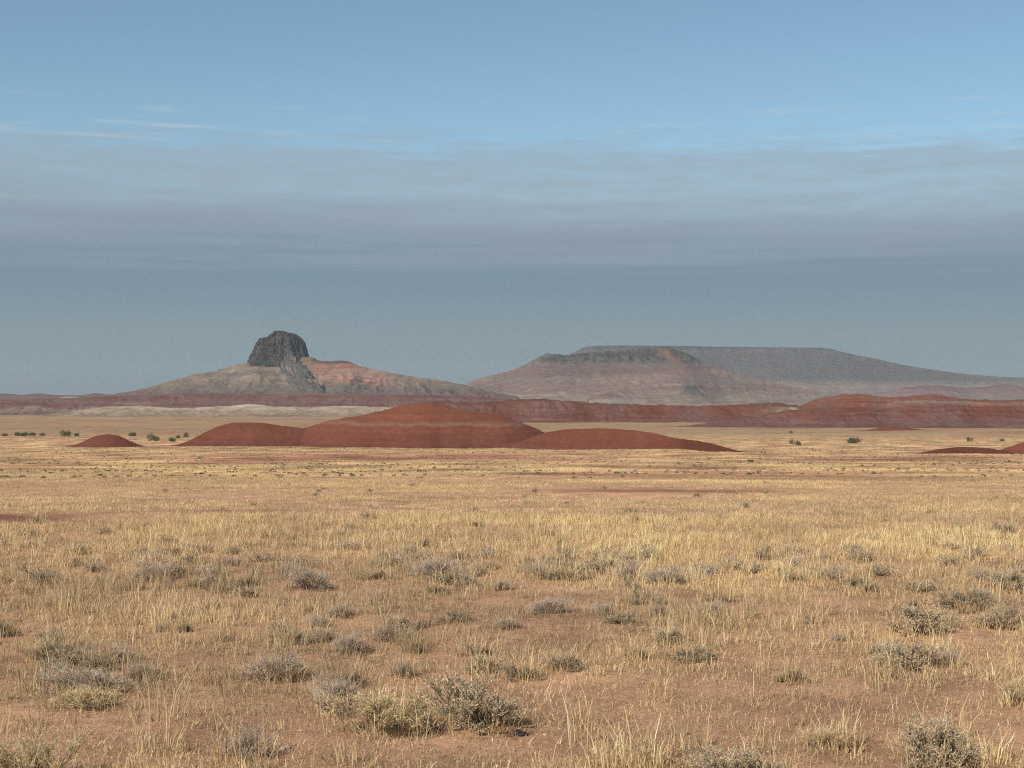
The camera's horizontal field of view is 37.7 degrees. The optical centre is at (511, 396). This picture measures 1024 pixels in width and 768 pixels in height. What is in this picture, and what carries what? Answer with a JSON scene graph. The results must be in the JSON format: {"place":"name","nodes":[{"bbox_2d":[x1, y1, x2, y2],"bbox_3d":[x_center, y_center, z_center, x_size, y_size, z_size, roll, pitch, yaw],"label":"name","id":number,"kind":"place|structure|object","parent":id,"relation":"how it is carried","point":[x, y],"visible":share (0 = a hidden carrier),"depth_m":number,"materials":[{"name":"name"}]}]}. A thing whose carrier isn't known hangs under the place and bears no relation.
{"place":"outdoors","nodes":[
{"label":"outdoors","id":0,"kind":"place"},
{"bbox_2d":[0,393,110,398],"bbox_3d":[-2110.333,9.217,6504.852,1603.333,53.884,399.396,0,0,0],"label":"badlands ridge","id":1,"kind":"structure","parent":0,"point":[26,396],"depth_m":6454.37,"materials":[{"name":"stone"}]},
{"bbox_2d":[0,402,126,414],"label":"badlands ridge","id":2,"kind":"structure","parent":0,"point":[16,408],"depth_m":2461.36,"materials":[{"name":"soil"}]},
{"bbox_2d":[28,404,390,416],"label":"badlands ridge","id":3,"kind":"structure","parent":0,"point":[250,410],"depth_m":2266.26,"materials":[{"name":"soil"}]},
{"bbox_2d":[0,393,509,407],"bbox_3d":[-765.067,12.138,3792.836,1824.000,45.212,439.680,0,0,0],"label":"badlands ridge","id":4,"kind":"structure","parent":0,"point":[187,400],"depth_m":3725.07,"materials":[{"name":"stone"}]},
{"bbox_2d":[0,539,1018,767],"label":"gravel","id":5,"kind":"structure","parent":0,"point":[527,683],"depth_m":8.36,"materials":[{"name":"stone"}]},
{"bbox_2d":[0,403,1023,767],"bbox_3d":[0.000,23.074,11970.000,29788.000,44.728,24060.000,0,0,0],"label":"ground","id":6,"kind":"structure","parent":0,"point":[192,427],"depth_m":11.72,"materials":[{"name":"beige plant"}]},
{"bbox_2d":[0,618,23,636],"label":"dark shrub","id":7,"kind":"object","parent":6,"relation":"on","point":[4,626],"visible":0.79,"depth_m":10.43,"materials":[{"name":"grey plant"}]},
{"bbox_2d":[3,560,63,583],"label":"dark shrub","id":8,"kind":"object","parent":6,"relation":"on","point":[41,573],"visible":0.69,"depth_m":13.57,"materials":[{"name":"grey plant"}]},
{"bbox_2d":[22,637,65,660],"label":"dark shrub","id":9,"kind":"object","parent":6,"relation":"on","point":[48,646],"visible":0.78,"depth_m":9.23,"materials":[{"name":"grey plant"}]},
{"bbox_2d":[0,724,95,767],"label":"rabbitbrush","id":10,"kind":"object","parent":6,"relation":"on","point":[9,760],"visible":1,"depth_m":6.22,"materials":[{"name":"beige plant"}]},
{"bbox_2d":[32,624,67,641],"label":"dark shrub","id":11,"kind":"object","parent":6,"relation":"on","point":[41,635],"visible":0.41,"depth_m":10.19,"materials":[{"name":"grey plant"}]},
{"bbox_2d":[33,661,77,684],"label":"dry shrub","id":12,"kind":"object","parent":6,"relation":"on","point":[55,669],"visible":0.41,"depth_m":8.58,"materials":[{"name":"grey plant"}]},
{"bbox_2d":[32,643,122,672],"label":"dark shrub","id":13,"kind":"object","parent":6,"relation":"on","point":[68,656],"visible":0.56,"depth_m":9.10,"materials":[{"name":"grey plant"}]},
{"bbox_2d":[48,682,119,711],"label":"rabbitbrush","id":14,"kind":"object","parent":6,"relation":"on","point":[89,693],"visible":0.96,"depth_m":7.83,"materials":[{"name":"yellow plant"}]},
{"bbox_2d":[36,662,134,694],"bbox_3d":[-2.354,1.538,8.307,0.574,0.184,0.523,0,0,-45],"label":"dry shrub","id":15,"kind":"object","parent":6,"relation":"on","point":[87,673],"visible":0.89,"depth_m":8.26,"materials":[{"name":"grey plant"}]},
{"bbox_2d":[76,650,118,672],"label":"dark shrub","id":16,"kind":"object","parent":6,"relation":"on","point":[96,661],"visible":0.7,"depth_m":8.88,"materials":[{"name":"grey plant"}]},
{"bbox_2d":[67,434,145,447],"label":"red mound","id":17,"kind":"object","parent":6,"relation":"on","point":[105,441],"visible":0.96,"depth_m":804.96,"materials":[{"name":"soil"}]},
{"bbox_2d":[89,641,141,663],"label":"dry shrub","id":18,"kind":"object","parent":6,"relation":"on","point":[116,649],"visible":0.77,"depth_m":9.21,"materials":[{"name":"grey plant"}]},
{"bbox_2d":[120,656,164,680],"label":"dry shrub","id":19,"kind":"object","parent":6,"relation":"on","point":[135,668],"visible":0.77,"depth_m":8.68,"materials":[{"name":"grey plant"}]},
{"bbox_2d":[128,560,182,581],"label":"dry shrub","id":20,"kind":"object","parent":6,"relation":"on","point":[148,569],"visible":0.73,"depth_m":13.84,"materials":[{"name":"grey plant"}]},
{"bbox_2d":[201,573,238,589],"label":"dark shrub","id":21,"kind":"object","parent":6,"relation":"on","point":[214,578],"visible":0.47,"depth_m":13.18,"materials":[{"name":"grey plant"}]},
{"bbox_2d":[171,422,305,445],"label":"red mound","id":22,"kind":"object","parent":6,"relation":"on","point":[247,434],"visible":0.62,"depth_m":828.44,"materials":[{"name":"soil"}]},
{"bbox_2d":[231,585,264,596],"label":"sagebrush","id":23,"kind":"object","parent":6,"relation":"on","point":[242,589],"visible":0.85,"depth_m":12.52,"materials":[{"name":"beige plant"}]},
{"bbox_2d":[216,718,286,761],"bbox_3d":[-1.173,1.555,6.788,0.310,0.181,0.414,0,0,-4],"label":"dry shrub","id":24,"kind":"object","parent":6,"relation":"on","point":[236,740],"visible":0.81,"depth_m":6.76,"materials":[{"name":"grey plant"}]},
{"bbox_2d":[231,647,309,681],"bbox_3d":[-1.377,1.527,8.650,0.402,0.226,0.481,0,0,15],"label":"dry shrub","id":25,"kind":"object","parent":6,"relation":"on","point":[254,669],"visible":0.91,"depth_m":8.60,"materials":[{"name":"grey plant"}]},
{"bbox_2d":[264,616,300,637],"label":"sagebrush","id":26,"kind":"object","parent":6,"relation":"on","point":[279,627],"visible":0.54,"depth_m":10.15,"materials":[{"name":"beige plant"}]},
{"bbox_2d":[280,629,321,644],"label":"dark shrub","id":27,"kind":"object","parent":6,"relation":"on","point":[306,640],"visible":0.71,"depth_m":9.88,"materials":[{"name":"grey plant"}]},
{"bbox_2d":[98,330,519,399],"bbox_3d":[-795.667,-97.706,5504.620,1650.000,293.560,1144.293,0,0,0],"label":"butte","id":28,"kind":"object","parent":6,"relation":"on","point":[280,362],"visible":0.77,"depth_m":5404.88,"materials":[{"name":"brown stone"}]},
{"bbox_2d":[279,562,339,589],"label":"dry shrub","id":29,"kind":"object","parent":6,"relation":"on","point":[305,577],"visible":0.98,"depth_m":12.93,"materials":[{"name":"grey plant"}]},
{"bbox_2d":[301,609,337,626],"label":"dry shrub","id":30,"kind":"object","parent":6,"relation":"on","point":[315,620],"visible":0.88,"depth_m":10.62,"materials":[{"name":"grey plant"}]},
{"bbox_2d":[314,627,342,641],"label":"dry shrub","id":31,"kind":"object","parent":6,"relation":"on","point":[332,634],"visible":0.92,"depth_m":9.91,"materials":[{"name":"grey plant"}]},
{"bbox_2d":[303,664,364,715],"bbox_3d":[-0.892,1.507,7.756,0.337,0.258,0.403,0,0,-18],"label":"dry shrub","id":32,"kind":"object","parent":6,"relation":"on","point":[337,687],"visible":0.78,"depth_m":7.75,"materials":[{"name":"grey plant"}]},
{"bbox_2d":[322,601,356,617],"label":"dry shrub","id":33,"kind":"object","parent":6,"relation":"on","point":[334,608],"visible":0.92,"depth_m":11.10,"materials":[{"name":"grey plant"}]},
{"bbox_2d":[329,669,365,686],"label":"dark shrub","id":34,"kind":"object","parent":6,"relation":"on","point":[363,681],"visible":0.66,"depth_m":8.51,"materials":[{"name":"grey plant"}]},
{"bbox_2d":[328,625,369,655],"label":"dry shrub","id":35,"kind":"object","parent":6,"relation":"on","point":[354,638],"visible":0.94,"depth_m":9.56,"materials":[{"name":"grey plant"}]},
{"bbox_2d":[359,568,391,579],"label":"sagebrush","id":36,"kind":"object","parent":6,"relation":"on","point":[381,573],"visible":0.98,"depth_m":13.73,"materials":[{"name":"brown plant"}]},
{"bbox_2d":[316,676,434,735],"bbox_3d":[-0.649,1.511,7.277,0.538,0.271,0.518,0,0,42],"label":"rabbitbrush","id":37,"kind":"object","parent":6,"relation":"on","point":[382,706],"visible":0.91,"depth_m":7.27,"materials":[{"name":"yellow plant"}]},
{"bbox_2d":[368,624,409,641],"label":"dry shrub","id":38,"kind":"object","parent":6,"relation":"on","point":[381,635],"visible":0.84,"depth_m":9.99,"materials":[{"name":"grey plant"}]},
{"bbox_2d":[379,611,418,632],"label":"sagebrush","id":39,"kind":"object","parent":6,"relation":"on","point":[403,618],"visible":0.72,"depth_m":10.51,"materials":[{"name":"beige plant"}]},
{"bbox_2d":[385,658,422,679],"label":"dry shrub","id":40,"kind":"object","parent":6,"relation":"on","point":[405,665],"visible":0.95,"depth_m":8.82,"materials":[{"name":"grey plant"}]},
{"bbox_2d":[299,402,543,448],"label":"red mound","id":41,"kind":"object","parent":6,"relation":"on","point":[427,425],"visible":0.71,"depth_m":795.55,"materials":[{"name":"soil"}]},
{"bbox_2d":[406,551,457,577],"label":"dry shrub","id":42,"kind":"object","parent":6,"relation":"on","point":[432,564],"visible":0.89,"depth_m":13.78,"materials":[{"name":"grey plant"}]},
{"bbox_2d":[423,567,471,586],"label":"dark shrub","id":43,"kind":"object","parent":6,"relation":"on","point":[450,576],"visible":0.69,"depth_m":13.26,"materials":[{"name":"grey plant"}]},
{"bbox_2d":[436,605,474,622],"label":"dark shrub","id":44,"kind":"object","parent":6,"relation":"on","point":[451,616],"visible":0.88,"depth_m":10.78,"materials":[{"name":"grey plant"}]},
{"bbox_2d":[450,572,481,586],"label":"dry shrub","id":45,"kind":"object","parent":6,"relation":"on","point":[467,578],"visible":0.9,"depth_m":13.03,"materials":[{"name":"grey plant"}]},
{"bbox_2d":[403,660,535,733],"bbox_3d":[-0.199,1.481,7.390,0.599,0.322,0.660,0,0,19],"label":"sagebrush","id":46,"kind":"object","parent":6,"relation":"on","point":[470,707],"visible":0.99,"depth_m":7.38,"materials":[{"name":"grey plant"}]},
{"bbox_2d":[453,638,493,656],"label":"dark shrub","id":47,"kind":"object","parent":6,"relation":"on","point":[472,648],"visible":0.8,"depth_m":9.37,"materials":[{"name":"grey plant"}]},
{"bbox_2d":[459,648,512,673],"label":"sagebrush","id":48,"kind":"object","parent":6,"relation":"on","point":[481,666],"visible":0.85,"depth_m":8.92,"materials":[{"name":"beige plant"}]},
{"bbox_2d":[490,577,512,590],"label":"dry shrub","id":49,"kind":"object","parent":6,"relation":"on","point":[500,583],"visible":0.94,"depth_m":12.75,"materials":[{"name":"grey plant"}]},
{"bbox_2d":[492,615,519,628],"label":"dry shrub","id":50,"kind":"object","parent":6,"relation":"on","point":[505,621],"visible":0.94,"depth_m":10.42,"materials":[{"name":"grey plant"}]},
{"bbox_2d":[0,428,1023,477],"bbox_3d":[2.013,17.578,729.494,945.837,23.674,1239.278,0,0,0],"label":"scrub","id":51,"kind":"object","parent":6,"relation":"on","point":[617,472],"visible":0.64,"depth_m":208.21,"materials":[{"name":"grey plant"}]},
{"bbox_2d":[500,661,541,680],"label":"dark shrub","id":52,"kind":"object","parent":6,"relation":"on","point":[514,668],"visible":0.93,"depth_m":8.73,"materials":[{"name":"grey plant"}]},
{"bbox_2d":[520,562,551,578],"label":"dry shrub","id":53,"kind":"object","parent":6,"relation":"on","point":[539,568],"visible":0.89,"depth_m":13.81,"materials":[{"name":"grey plant"}]},
{"bbox_2d":[525,592,574,614],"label":"dry shrub","id":54,"kind":"object","parent":6,"relation":"on","point":[549,604],"visible":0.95,"depth_m":11.25,"materials":[{"name":"grey plant"}]},
{"bbox_2d":[541,564,580,580],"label":"dark shrub","id":55,"kind":"object","parent":6,"relation":"on","point":[553,576],"visible":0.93,"depth_m":13.69,"materials":[{"name":"grey plant"}]},
{"bbox_2d":[536,650,589,673],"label":"dark shrub","id":56,"kind":"object","parent":6,"relation":"on","point":[571,664],"visible":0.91,"depth_m":8.96,"materials":[{"name":"grey plant"}]},
{"bbox_2d":[574,559,612,573],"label":"dark shrub","id":57,"kind":"object","parent":6,"relation":"on","point":[596,567],"visible":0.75,"depth_m":14.23,"materials":[{"name":"grey plant"}]},
{"bbox_2d":[589,599,616,615],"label":"dry shrub","id":58,"kind":"object","parent":6,"relation":"on","point":[598,606],"visible":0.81,"depth_m":11.07,"materials":[{"name":"grey plant"}]},
{"bbox_2d":[586,552,623,571],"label":"sagebrush","id":59,"kind":"object","parent":6,"relation":"on","point":[608,561],"visible":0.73,"depth_m":14.54,"materials":[{"name":"brown plant"}]},
{"bbox_2d":[486,428,748,452],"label":"red mound","id":60,"kind":"object","parent":6,"relation":"on","point":[588,439],"visible":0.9,"depth_m":686.04,"materials":[{"name":"soil"}]},
{"bbox_2d":[607,549,637,563],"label":"dry shrub","id":61,"kind":"object","parent":6,"relation":"on","point":[625,556],"visible":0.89,"depth_m":15.12,"materials":[{"name":"grey plant"}]},
{"bbox_2d":[600,604,652,623],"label":"sagebrush","id":62,"kind":"object","parent":6,"relation":"on","point":[617,618],"visible":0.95,"depth_m":10.72,"materials":[{"name":"grey plant"}]},
{"bbox_2d":[609,562,654,580],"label":"dry shrub","id":63,"kind":"object","parent":6,"relation":"on","point":[625,570],"visible":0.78,"depth_m":13.71,"materials":[{"name":"grey plant"}]},
{"bbox_2d":[632,546,662,560],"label":"dark shrub","id":64,"kind":"object","parent":6,"relation":"on","point":[648,552],"visible":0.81,"depth_m":15.66,"materials":[{"name":"grey plant"}]},
{"bbox_2d":[467,347,835,403],"bbox_3d":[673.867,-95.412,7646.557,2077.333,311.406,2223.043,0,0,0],"label":"mesa","id":65,"kind":"structure","parent":6,"relation":"on","point":[666,375],"depth_m":7339.99,"materials":[{"name":"brown stone"}]},
{"bbox_2d":[642,602,672,616],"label":"dry shrub","id":66,"kind":"object","parent":6,"relation":"on","point":[662,608],"visible":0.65,"depth_m":11.15,"materials":[{"name":"brown plant"}]},
{"bbox_2d":[636,562,689,583],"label":"dry shrub","id":67,"kind":"object","parent":6,"relation":"on","point":[661,573],"visible":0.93,"depth_m":13.35,"materials":[{"name":"grey plant"}]},
{"bbox_2d":[646,624,689,644],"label":"sagebrush","id":68,"kind":"object","parent":6,"relation":"on","point":[671,634],"visible":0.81,"depth_m":9.96,"materials":[{"name":"grey plant"}]},
{"bbox_2d":[655,643,719,661],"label":"dark shrub","id":69,"kind":"object","parent":6,"relation":"on","point":[695,649],"visible":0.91,"depth_m":9.38,"materials":[{"name":"grey plant"}]},
{"bbox_2d":[684,558,723,577],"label":"dry shrub","id":70,"kind":"object","parent":6,"relation":"on","point":[708,569],"visible":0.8,"depth_m":14.06,"materials":[{"name":"grey plant"}]},
{"bbox_2d":[689,595,730,615],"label":"dry shrub","id":71,"kind":"object","parent":6,"relation":"on","point":[712,606],"visible":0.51,"depth_m":11.16,"materials":[{"name":"grey plant"}]},
{"bbox_2d":[669,737,788,767],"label":"dark shrub","id":72,"kind":"object","parent":6,"relation":"on","point":[724,761],"visible":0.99,"depth_m":6.40,"materials":[{"name":"grey plant"}]},
{"bbox_2d":[737,558,770,573],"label":"dark shrub","id":73,"kind":"object","parent":6,"relation":"on","point":[758,568],"visible":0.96,"depth_m":14.33,"materials":[{"name":"grey plant"}]},
{"bbox_2d":[768,663,812,681],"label":"sagebrush","id":74,"kind":"object","parent":6,"relation":"on","point":[791,676],"visible":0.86,"depth_m":8.58,"materials":[{"name":"grey plant"}]},
{"bbox_2d":[776,570,805,581],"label":"sagebrush","id":75,"kind":"object","parent":6,"relation":"on","point":[798,578],"visible":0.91,"depth_m":13.63,"materials":[{"name":"brown plant"}]},
{"bbox_2d":[568,345,1023,394],"bbox_3d":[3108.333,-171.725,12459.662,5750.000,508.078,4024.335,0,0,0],"label":"mesa","id":76,"kind":"structure","parent":6,"relation":"on","point":[830,371],"depth_m":12039.95,"materials":[{"name":"stone"}]},
{"bbox_2d":[796,722,856,749],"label":"rabbitbrush","id":77,"kind":"object","parent":6,"relation":"on","point":[817,734],"visible":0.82,"depth_m":6.95,"materials":[{"name":"yellow plant"}]},
{"bbox_2d":[814,567,844,577],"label":"dry shrub","id":78,"kind":"object","parent":6,"relation":"on","point":[832,573],"visible":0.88,"depth_m":13.81,"materials":[{"name":"grey plant"}]},
{"bbox_2d":[830,573,878,589],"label":"dark shrub","id":79,"kind":"object","parent":6,"relation":"on","point":[853,581],"visible":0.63,"depth_m":13.38,"materials":[{"name":"grey plant"}]},
{"bbox_2d":[850,548,879,561],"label":"sagebrush","id":80,"kind":"object","parent":6,"relation":"on","point":[865,554],"visible":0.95,"depth_m":15.13,"materials":[{"name":"brown plant"}]},
{"bbox_2d":[859,561,898,575],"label":"dark shrub","id":81,"kind":"object","parent":6,"relation":"on","point":[878,570],"visible":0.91,"depth_m":14.00,"materials":[{"name":"grey plant"}]},
{"bbox_2d":[861,636,915,657],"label":"dark shrub","id":82,"kind":"object","parent":6,"relation":"on","point":[874,649],"visible":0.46,"depth_m":9.52,"materials":[{"name":"brown plant"}]},
{"bbox_2d":[863,632,941,670],"bbox_3d":[2.382,1.548,9.144,0.468,0.238,0.516,0,0,30],"label":"sagebrush","id":83,"kind":"object","parent":6,"relation":"on","point":[900,653],"visible":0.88,"depth_m":9.09,"materials":[{"name":"grey plant"}]},
{"bbox_2d":[878,593,970,635],"bbox_3d":[2.886,1.526,10.531,0.612,0.262,0.520,0,0,-38],"label":"sagebrush","id":84,"kind":"object","parent":6,"relation":"on","point":[917,619],"visible":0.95,"depth_m":10.47,"materials":[{"name":"grey plant"}]},
{"bbox_2d":[897,575,956,591],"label":"sagebrush","id":85,"kind":"object","parent":6,"relation":"on","point":[923,588],"visible":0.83,"depth_m":12.94,"materials":[{"name":"beige plant"}]},
{"bbox_2d":[889,700,989,767],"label":"sagebrush","id":86,"kind":"object","parent":6,"relation":"on","point":[936,739],"visible":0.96,"depth_m":6.59,"materials":[{"name":"grey plant"}]},
{"bbox_2d":[931,645,965,666],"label":"dry shrub","id":87,"kind":"object","parent":6,"relation":"on","point":[946,655],"visible":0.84,"depth_m":9.20,"materials":[{"name":"grey plant"}]},
{"bbox_2d":[936,553,964,566],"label":"dark shrub","id":88,"kind":"object","parent":6,"relation":"on","point":[947,561],"visible":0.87,"depth_m":14.72,"materials":[{"name":"grey plant"}]},
{"bbox_2d":[930,585,994,608],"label":"dark shrub","id":89,"kind":"object","parent":6,"relation":"on","point":[954,596],"visible":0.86,"depth_m":11.86,"materials":[{"name":"grey plant"}]},
{"bbox_2d":[912,447,1017,453],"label":"red mound","id":90,"kind":"object","parent":6,"relation":"on","point":[966,450],"visible":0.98,"depth_m":451.65,"materials":[{"name":"soil"}]},
{"bbox_2d":[949,546,990,559],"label":"dark shrub","id":91,"kind":"object","parent":6,"relation":"on","point":[975,552],"visible":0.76,"depth_m":15.23,"materials":[{"name":"grey plant"}]},
{"bbox_2d":[963,562,998,580],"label":"dry shrub","id":92,"kind":"object","parent":6,"relation":"on","point":[985,570],"visible":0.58,"depth_m":13.64,"materials":[{"name":"grey plant"}]},
{"bbox_2d":[970,597,1023,627],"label":"sagebrush","id":93,"kind":"object","parent":6,"relation":"on","point":[1000,615],"visible":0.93,"depth_m":10.78,"materials":[{"name":"grey plant"}]},
{"bbox_2d":[979,563,1023,591],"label":"sagebrush","id":94,"kind":"object","parent":6,"relation":"on","point":[1011,577],"visible":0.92,"depth_m":13.10,"materials":[{"name":"grey plant"}]},
{"bbox_2d":[986,521,1020,532],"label":"dark shrub","id":95,"kind":"object","parent":6,"relation":"on","point":[1005,526],"visible":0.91,"depth_m":18.67,"materials":[{"name":"grey plant"}]},
{"bbox_2d":[996,672,1023,705],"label":"rabbitbrush","id":96,"kind":"object","parent":6,"relation":"on","point":[1014,685],"visible":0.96,"depth_m":7.91,"materials":[{"name":"yellow plant"}]},
{"bbox_2d":[1001,442,1023,453],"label":"red mound","id":97,"kind":"object","parent":6,"relation":"on","point":[1018,448],"visible":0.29,"depth_m":472.62,"materials":[{"name":"soil"}]},
{"bbox_2d":[0,0,1023,394],"label":"sky","id":98,"kind":"structure","parent":0,"point":[464,192],"materials":[{"name":"blue"}]},
{"bbox_2d":[588,393,634,403],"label":"knoll","id":99,"kind":"structure","parent":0,"point":[610,398],"depth_m":6560.80,"materials":[{"name":"stone"}]},
{"bbox_2d":[425,398,805,422],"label":"badlands ridge","id":100,"kind":"structure","parent":0,"point":[543,410],"depth_m":1751.68,"materials":[{"name":"stone"}]},
{"bbox_2d":[681,385,713,400],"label":"knoll","id":101,"kind":"structure","parent":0,"point":[694,390],"depth_m":6863.71,"materials":[{"name":"grey stone"}]},
{"bbox_2d":[665,400,1023,428],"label":"badlands ridge","id":102,"kind":"structure","parent":0,"point":[934,414],"depth_m":1436.88,"materials":[{"name":"stone"}]},
{"bbox_2d":[853,426,921,430],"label":"badlands ridge","id":103,"kind":"structure","parent":0,"point":[891,428],"depth_m":1297.66,"materials":[{"name":"stone"}]},
{"bbox_2d":[800,394,1023,408],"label":"badlands ridge","id":104,"kind":"structure","parent":0,"point":[851,400],"depth_m":1831.75,"materials":[{"name":"stone"}]},
{"bbox_2d":[872,384,1023,399],"bbox_3d":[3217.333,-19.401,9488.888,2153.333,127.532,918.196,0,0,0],"label":"badlands ridge","id":105,"kind":"structure","parent":0,"point":[1004,392],"depth_m":9339.66,"materials":[{"name":"stone"}]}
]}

